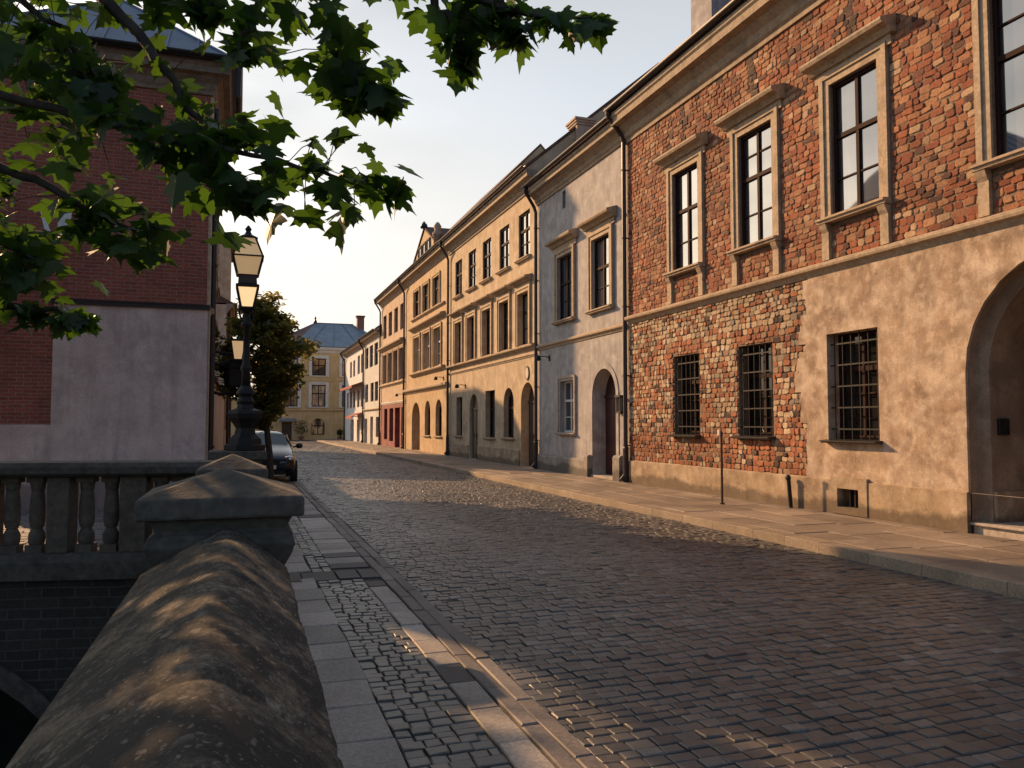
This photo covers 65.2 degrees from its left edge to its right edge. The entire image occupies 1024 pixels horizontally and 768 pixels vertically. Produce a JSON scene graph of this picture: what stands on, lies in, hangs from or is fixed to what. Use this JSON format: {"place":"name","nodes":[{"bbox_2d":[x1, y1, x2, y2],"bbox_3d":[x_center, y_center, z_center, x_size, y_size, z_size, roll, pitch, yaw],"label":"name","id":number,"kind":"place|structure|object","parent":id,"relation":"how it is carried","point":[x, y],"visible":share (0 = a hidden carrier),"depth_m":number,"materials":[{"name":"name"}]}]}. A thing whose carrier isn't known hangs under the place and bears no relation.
{"place":"outdoors","nodes":[
{"label":"outdoors","id":0,"kind":"place"},
{"bbox_2d":[3,509,152,548],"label":"side lane","id":1,"kind":"structure","parent":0,"point":[24,528],"depth_m":13.20,"materials":[{"name":"stone"}]},
{"bbox_2d":[293,420,307,439],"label":"shrub","id":2,"kind":"object","parent":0,"point":[302,437],"visible":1,"depth_m":84.20,"materials":[{"name":"green plant"}]},
{"bbox_2d":[14,0,690,397],"label":"sky","id":3,"kind":"structure","parent":0,"point":[460,147],"materials":[{"name":"white"}]},
{"bbox_2d":[274,475,555,767],"bbox_3d":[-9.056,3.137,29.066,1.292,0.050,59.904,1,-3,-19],"label":"pavement","id":4,"kind":"structure","parent":0,"point":[363,735],"depth_m":5.42,"materials":[{"name":"stone"}]},
{"bbox_2d":[214,291,321,479],"bbox_3d":[-6.570,0.140,20.675,3.165,5.194,3.399,1,-3,-19],"label":"street tree","id":5,"kind":"object","parent":4,"relation":"on","point":[273,380],"visible":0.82,"depth_m":20.25,"materials":[{"name":"green plant"}]},
{"bbox_2d":[255,431,302,480],"bbox_3d":[-7.593,2.185,24.547,2.200,1.476,4.076,1,-3,-19],"label":"parked car","id":6,"kind":"object","parent":4,"relation":"on","point":[284,462],"visible":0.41,"depth_m":23.36,"materials":[{"name":"paint"}]},
{"bbox_2d":[288,516,511,767],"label":"sett strip","id":7,"kind":"object","parent":4,"relation":"on","point":[454,728],"visible":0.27,"depth_m":5.12,"materials":[{"name":"stone"}]},
{"bbox_2d":[287,475,606,767],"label":"kerb","id":8,"kind":"structure","parent":4,"relation":"on","point":[557,744],"depth_m":5.43,"materials":[{"name":"stone"}]},
{"bbox_2d":[289,440,1023,767],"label":"road","id":9,"kind":"structure","parent":0,"point":[851,609],"depth_m":6.68,"materials":[{"name":"stone"}]},
{"bbox_2d":[317,439,1023,578],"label":"pavement","id":10,"kind":"structure","parent":0,"point":[998,555],"depth_m":13.11,"materials":[{"name":"stone"}]},
{"bbox_2d":[717,430,724,503],"bbox_3d":[4.146,1.644,15.850,0.100,1.460,0.128,1,-3,-19],"label":"sign post","id":11,"kind":"object","parent":10,"relation":"on","point":[720,433],"visible":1,"depth_m":15.83,"materials":[{"name":"metal"}]},
{"bbox_2d":[785,475,792,507],"bbox_3d":[5.259,2.032,15.186,0.107,0.623,0.134,1,-3,-19],"label":"bollard","id":12,"kind":"object","parent":10,"relation":"on","point":[789,490],"visible":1,"depth_m":15.16,"materials":[{"name":"black metal"}]},
{"bbox_2d":[544,492,972,532],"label":"ground","id":13,"kind":"structure","parent":0,"point":[971,511],"depth_m":16.07,"materials":[{"name":"grey"}]},
{"bbox_2d":[270,315,366,439],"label":"corner building","id":14,"kind":"structure","parent":13,"relation":"on","point":[318,405],"depth_m":86.25,"materials":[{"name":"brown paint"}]},
{"bbox_2d":[282,422,291,439],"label":"door","id":15,"kind":"structure","parent":14,"relation":"in","point":[286,426],"depth_m":85.02,"materials":[{"name":"brown wood"}]},
{"bbox_2d":[285,381,300,407],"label":"window","id":16,"kind":"structure","parent":14,"relation":"in","point":[293,404],"depth_m":85.24,"materials":[{"name":"white paint"}]},
{"bbox_2d":[290,357,300,375],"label":"window","id":17,"kind":"structure","parent":14,"relation":"in","point":[299,358],"depth_m":85.43,"materials":[{"name":"white paint"}]},
{"bbox_2d":[311,418,323,434],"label":"window","id":18,"kind":"structure","parent":14,"relation":"in","point":[317,426],"depth_m":86.04,"materials":[{"name":"brown paint"}]},
{"bbox_2d":[308,382,328,407],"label":"window","id":19,"kind":"structure","parent":14,"relation":"in","point":[316,399],"depth_m":86.08,"materials":[{"name":"white paint"}]},
{"bbox_2d":[309,355,328,376],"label":"window","id":20,"kind":"structure","parent":14,"relation":"in","point":[320,367],"depth_m":86.25,"materials":[{"name":"white paint"}]},
{"bbox_2d":[339,382,343,407],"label":"window","id":21,"kind":"structure","parent":14,"relation":"in","point":[341,384],"depth_m":86.69,"materials":[{"name":"white paint"}]},
{"bbox_2d":[339,356,345,376],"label":"window","id":22,"kind":"structure","parent":14,"relation":"in","point":[341,362],"depth_m":86.84,"materials":[{"name":"white paint"}]},
{"bbox_2d":[337,429,342,438],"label":"shrub","id":23,"kind":"object","parent":13,"relation":"on","point":[339,431],"visible":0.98,"depth_m":84.57,"materials":[{"name":"green plant"}]},
{"bbox_2d":[339,329,375,441],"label":"townhouse","id":24,"kind":"structure","parent":13,"relation":"on","point":[352,413],"depth_m":74.66,"materials":[{"name":"paint"}]},
{"bbox_2d":[357,326,404,444],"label":"townhouse","id":25,"kind":"structure","parent":13,"relation":"on","point":[370,385],"depth_m":64.83,"materials":[{"name":"paint"}]},
{"bbox_2d":[371,346,372,366],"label":"window","id":26,"kind":"structure","parent":25,"relation":"in","point":[372,346],"depth_m":65.43,"materials":[{"name":"brown paint"}]},
{"bbox_2d":[372,383,373,400],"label":"window","id":27,"kind":"structure","parent":25,"relation":"in","point":[372,383],"depth_m":64.66,"materials":[{"name":"brown paint"}]},
{"bbox_2d":[376,343,377,364],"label":"window","id":28,"kind":"structure","parent":25,"relation":"in","point":[377,343],"depth_m":63.14,"materials":[{"name":"brown paint"}]},
{"bbox_2d":[374,279,404,447],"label":"townhouse","id":29,"kind":"structure","parent":13,"relation":"on","point":[388,300],"depth_m":56.31,"materials":[{"name":"paint"}]},
{"bbox_2d":[382,352,386,383],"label":"window","id":30,"kind":"structure","parent":29,"relation":"in","point":[385,353],"depth_m":59.15,"materials":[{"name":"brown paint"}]},
{"bbox_2d":[387,349,392,382],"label":"window","id":31,"kind":"structure","parent":29,"relation":"in","point":[389,351],"depth_m":57.15,"materials":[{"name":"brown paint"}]},
{"bbox_2d":[392,346,397,380],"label":"window","id":32,"kind":"structure","parent":29,"relation":"in","point":[396,348],"depth_m":55.19,"materials":[{"name":"brown paint"}]},
{"bbox_2d":[398,344,402,379],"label":"window","id":33,"kind":"structure","parent":29,"relation":"in","point":[400,346],"depth_m":53.29,"materials":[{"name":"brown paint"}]},
{"bbox_2d":[396,143,544,454],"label":"townhouse","id":34,"kind":"structure","parent":13,"relation":"on","point":[422,279],"depth_m":45.85,"materials":[{"name":"paint"}]},
{"bbox_2d":[413,286,419,317],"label":"window","id":35,"kind":"structure","parent":34,"relation":"in","point":[416,289],"depth_m":48.79,"materials":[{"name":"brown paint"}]},
{"bbox_2d":[412,332,420,371],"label":"window","id":36,"kind":"structure","parent":34,"relation":"in","point":[418,334],"depth_m":48.76,"materials":[{"name":"white paint"}]},
{"bbox_2d":[421,278,429,312],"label":"window","id":37,"kind":"structure","parent":34,"relation":"in","point":[427,288],"depth_m":46.43,"materials":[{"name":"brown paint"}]},
{"bbox_2d":[421,327,430,369],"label":"window","id":38,"kind":"structure","parent":34,"relation":"in","point":[428,329],"depth_m":46.24,"materials":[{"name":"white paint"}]},
{"bbox_2d":[423,407,430,436],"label":"window","id":39,"kind":"structure","parent":34,"relation":"in","point":[428,435],"depth_m":45.81,"materials":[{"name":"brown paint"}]},
{"bbox_2d":[431,270,440,306],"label":"window","id":40,"kind":"structure","parent":34,"relation":"in","point":[438,280],"depth_m":43.97,"materials":[{"name":"brown paint"}]},
{"bbox_2d":[431,321,441,366],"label":"window","id":41,"kind":"structure","parent":34,"relation":"in","point":[439,331],"depth_m":43.76,"materials":[{"name":"white paint"}]},
{"bbox_2d":[433,406,441,437],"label":"window","id":42,"kind":"structure","parent":34,"relation":"in","point":[440,411],"depth_m":43.26,"materials":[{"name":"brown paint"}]},
{"bbox_2d":[438,62,658,467],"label":"townhouse","id":43,"kind":"structure","parent":13,"relation":"on","point":[487,244],"depth_m":33.24,"materials":[{"name":"paint"}]},
{"bbox_2d":[448,309,463,363],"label":"window","id":44,"kind":"structure","parent":43,"relation":"in","point":[457,315],"depth_m":39.35,"materials":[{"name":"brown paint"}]},
{"bbox_2d":[451,260,462,299],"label":"window","id":45,"kind":"structure","parent":43,"relation":"in","point":[459,265],"depth_m":39.40,"materials":[{"name":"brown paint"}]},
{"bbox_2d":[454,397,462,437],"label":"window","id":46,"kind":"structure","parent":43,"relation":"in","point":[458,436],"depth_m":39.13,"materials":[{"name":"brown paint"}]},
{"bbox_2d":[459,302,476,360],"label":"window","id":47,"kind":"structure","parent":43,"relation":"in","point":[470,309],"depth_m":37.30,"materials":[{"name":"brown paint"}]},
{"bbox_2d":[464,249,476,292],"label":"window","id":48,"kind":"structure","parent":43,"relation":"in","point":[473,285],"depth_m":36.98,"materials":[{"name":"brown paint"}]},
{"bbox_2d":[472,395,477,458],"bbox_3d":[-1.627,1.925,36.302,0.164,2.940,1.350,1,-3,-19],"label":"door","id":49,"kind":"structure","parent":43,"relation":"in","point":[475,404],"depth_m":36.51,"materials":[{"name":"brown wood"}]},
{"bbox_2d":[474,294,493,356],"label":"window","id":50,"kind":"structure","parent":43,"relation":"in","point":[485,302],"depth_m":34.93,"materials":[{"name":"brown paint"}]},
{"bbox_2d":[478,238,491,284],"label":"window","id":51,"kind":"structure","parent":43,"relation":"in","point":[487,245],"depth_m":34.92,"materials":[{"name":"brown paint"}]},
{"bbox_2d":[483,391,495,439],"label":"window","id":52,"kind":"structure","parent":43,"relation":"in","point":[492,393],"depth_m":34.43,"materials":[{"name":"brown paint"}]},
{"bbox_2d":[490,284,511,351],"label":"window","id":53,"kind":"structure","parent":43,"relation":"in","point":[503,293],"depth_m":32.68,"materials":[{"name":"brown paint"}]},
{"bbox_2d":[495,225,509,274],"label":"window","id":54,"kind":"structure","parent":43,"relation":"in","point":[505,266],"depth_m":32.66,"materials":[{"name":"brown paint"}]},
{"bbox_2d":[501,391,514,439],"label":"window","id":55,"kind":"structure","parent":43,"relation":"in","point":[511,401],"depth_m":32.02,"materials":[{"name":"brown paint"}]},
{"bbox_2d":[507,273,531,346],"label":"window","id":56,"kind":"structure","parent":43,"relation":"in","point":[522,284],"depth_m":30.47,"materials":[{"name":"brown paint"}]},
{"bbox_2d":[514,210,530,263],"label":"window","id":57,"kind":"structure","parent":43,"relation":"in","point":[525,254],"depth_m":30.37,"materials":[{"name":"glass"}]},
{"bbox_2d":[528,387,533,465],"bbox_3d":[0.882,1.501,29.621,0.105,3.120,1.440,1,-3,-19],"label":"door","id":58,"kind":"structure","parent":43,"relation":"in","point":[531,397],"depth_m":29.98,"materials":[{"name":"brown wood"}]},
{"bbox_2d":[521,116,628,480],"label":"townhouse","id":59,"kind":"structure","parent":13,"relation":"on","point":[574,191],"depth_m":25.02,"materials":[{"name":"paint"}]},
{"bbox_2d":[535,355,549,360],"bbox_3d":[1.043,-0.891,27.436,0.530,0.200,0.209,1,-3,-19],"label":"bracket lamp","id":60,"kind":"object","parent":59,"relation":"attached to","point":[538,358],"visible":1,"depth_m":27.35,"materials":[{"name":"black metal"}]},
{"bbox_2d":[544,228,577,325],"bbox_3d":[1.669,-3.463,26.256,0.490,2.900,2.100,1,-3,-19],"label":"window","id":61,"kind":"structure","parent":59,"relation":"in","point":[563,244],"depth_m":26.34,"materials":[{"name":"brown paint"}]},
{"bbox_2d":[555,374,576,434],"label":"window","id":62,"kind":"structure","parent":59,"relation":"in","point":[570,403],"depth_m":26.25,"materials":[{"name":"white paint"}]},
{"bbox_2d":[577,205,616,314],"bbox_3d":[2.559,-3.593,23.657,0.490,2.900,2.100,1,-3,-19],"label":"window","id":63,"kind":"structure","parent":59,"relation":"in","point":[601,223],"depth_m":23.72,"materials":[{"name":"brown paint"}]},
{"bbox_2d":[604,374,615,474],"bbox_3d":[3.099,1.153,23.456,0.105,3.200,1.600,1,-3,-19],"label":"door","id":64,"kind":"structure","parent":59,"relation":"in","point":[610,402],"depth_m":23.85,"materials":[{"name":"wood"}]},
{"bbox_2d":[614,395,622,412],"bbox_3d":[2.990,0.562,22.253,0.153,0.500,0.320,1,-3,-19],"label":"door lantern","id":65,"kind":"object","parent":59,"relation":"attached to","point":[619,403],"depth_m":22.18,"materials":[{"name":"black metal"}]},
{"bbox_2d":[312,439,1023,599],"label":"kerb","id":66,"kind":"structure","parent":13,"relation":"on","point":[1005,585],"depth_m":11.03,"materials":[{"name":"stone"}]},
{"bbox_2d":[603,0,1023,540],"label":"townhouse","id":67,"kind":"structure","parent":13,"relation":"on","point":[823,271],"depth_m":14.45,"materials":[{"name":"brick"}]},
{"bbox_2d":[653,131,707,304],"bbox_3d":[4.087,-3.887,19.179,0.480,3.760,1.990,1,-3,-19],"label":"window","id":68,"kind":"structure","parent":67,"relation":"in","point":[689,184],"depth_m":19.24,"materials":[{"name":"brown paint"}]},
{"bbox_2d":[667,353,700,436],"bbox_3d":[4.216,0.270,19.073,0.510,1.975,1.270,1,-3,-19],"label":"window","id":69,"kind":"structure","parent":67,"relation":"in","point":[690,379],"depth_m":19.29,"materials":[{"name":"brown paint"}]},
{"bbox_2d":[714,83,785,286],"bbox_3d":[4.973,-4.017,16.590,0.480,3.760,1.990,1,-3,-19],"label":"window","id":70,"kind":"structure","parent":67,"relation":"in","point":[760,149],"depth_m":16.64,"materials":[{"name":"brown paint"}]},
{"bbox_2d":[730,342,775,438],"bbox_3d":[5.081,0.144,16.545,0.510,1.975,1.280,1,-3,-19],"label":"window","id":71,"kind":"structure","parent":67,"relation":"in","point":[760,357],"depth_m":16.71,"materials":[{"name":"brown paint"}]},
{"bbox_2d":[799,13,896,261],"bbox_3d":[5.885,-4.150,13.924,0.480,3.760,1.990,1,-3,-19],"label":"window","id":72,"kind":"structure","parent":67,"relation":"in","point":[861,101],"depth_m":13.96,"materials":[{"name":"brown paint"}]},
{"bbox_2d":[819,328,882,443],"bbox_3d":[5.984,0.042,13.907,0.510,1.975,1.340,1,-3,-19],"label":"window","id":73,"kind":"structure","parent":67,"relation":"in","point":[858,386],"depth_m":14.05,"materials":[{"name":"brown paint"}]},
{"bbox_2d":[969,0,1023,217],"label":"window","id":74,"kind":"structure","parent":67,"relation":"in","point":[1008,15],"depth_m":11.38,"materials":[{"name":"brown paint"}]},
{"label":"bank ground","id":75,"kind":"structure","parent":0,"visible":0},
{"bbox_2d":[0,150,21,259],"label":"linden tree","id":76,"kind":"object","parent":75,"relation":"on","point":[5,195],"visible":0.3,"depth_m":14.05,"materials":[{"name":"green plant"}]},
{"bbox_2d":[0,0,242,511],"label":"brick building","id":77,"kind":"structure","parent":75,"relation":"on","point":[134,379],"depth_m":16.38,"materials":[{"name":"brick"}]},
{"bbox_2d":[216,230,220,298],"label":"window","id":78,"kind":"structure","parent":77,"relation":"in","point":[218,295],"depth_m":21.66,"materials":[{"name":"brown paint"}]},
{"bbox_2d":[214,359,241,395],"bbox_3d":[-6.966,-0.142,19.685,0.870,0.950,0.520,1,-3,-19],"label":"wall lantern","id":79,"kind":"object","parent":77,"relation":"attached to","point":[232,371],"depth_m":19.55,"materials":[{"name":"black metal"}]},
{"bbox_2d":[215,335,242,365],"bbox_3d":[-6.652,-0.763,18.712,0.818,0.793,0.354,1,-3,-19],"label":"wall lantern","id":80,"kind":"object","parent":77,"relation":"attached to","point":[236,354],"depth_m":18.67,"materials":[{"name":"black metal"}]},
{"bbox_2d":[213,378,225,449],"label":"courtyard wall","id":81,"kind":"structure","parent":75,"relation":"on","point":[218,422],"depth_m":28.36,"materials":[{"name":"paint"}]},
{"bbox_2d":[218,243,233,300],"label":"tall building","id":82,"kind":"structure","parent":75,"relation":"on","point":[224,269],"depth_m":51.26,"materials":[{"name":"paint"}]},
{"bbox_2d":[215,296,237,449],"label":"row building","id":83,"kind":"structure","parent":75,"relation":"on","point":[224,308],"depth_m":38.87,"materials":[{"name":"brown paint"}]},
{"bbox_2d":[224,387,226,429],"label":"window","id":84,"kind":"structure","parent":83,"relation":"in","point":[226,387],"depth_m":39.51,"materials":[{"name":"brown paint"}]},
{"bbox_2d":[231,400,258,436],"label":"garden wall","id":85,"kind":"structure","parent":75,"relation":"on","point":[234,405],"depth_m":84.94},
{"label":"canal bed","id":86,"kind":"structure","parent":0,"visible":0},
{"bbox_2d":[0,579,136,767],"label":"retaining wall","id":87,"kind":"structure","parent":86,"relation":"on","point":[50,631],"depth_m":7.19,"materials":[{"name":"brick"}]},
{"bbox_2d":[0,460,215,581],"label":"balustrade","id":88,"kind":"object","parent":87,"relation":"on","point":[60,554],"visible":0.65,"depth_m":7.27,"materials":[{"name":"stone"}]},
{"bbox_2d":[6,529,343,767],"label":"parapet","id":89,"kind":"structure","parent":86,"relation":"on","point":[198,654],"depth_m":1.76,"materials":[{"name":"stone"}]},
{"bbox_2d":[134,468,304,566],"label":"pier","id":90,"kind":"structure","parent":86,"relation":"on","point":[180,515],"depth_m":3.79,"materials":[{"name":"stone"}]},
{"bbox_2d":[196,454,267,478],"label":"pier","id":91,"kind":"structure","parent":86,"relation":"on","point":[234,462],"depth_m":6.85,"materials":[{"name":"stone"}]},
{"bbox_2d":[207,450,266,463],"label":"pier","id":92,"kind":"structure","parent":86,"relation":"on","point":[258,456],"depth_m":9.94,"materials":[{"name":"stone"}]},
{"bbox_2d":[224,225,264,449],"bbox_3d":[-3.429,-0.610,10.338,0.499,2.910,0.499,1,-3,-19],"label":"street lamp","id":93,"kind":"object","parent":92,"relation":"on","point":[245,416],"visible":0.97,"depth_m":10.24,"materials":[{"name":"black metal"}]},
{"bbox_2d":[0,0,618,340],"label":"maple tree","id":94,"kind":"object","parent":86,"relation":"on","point":[83,88],"visible":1,"depth_m":3.69,"materials":[{"name":"green plant"}]}
]}

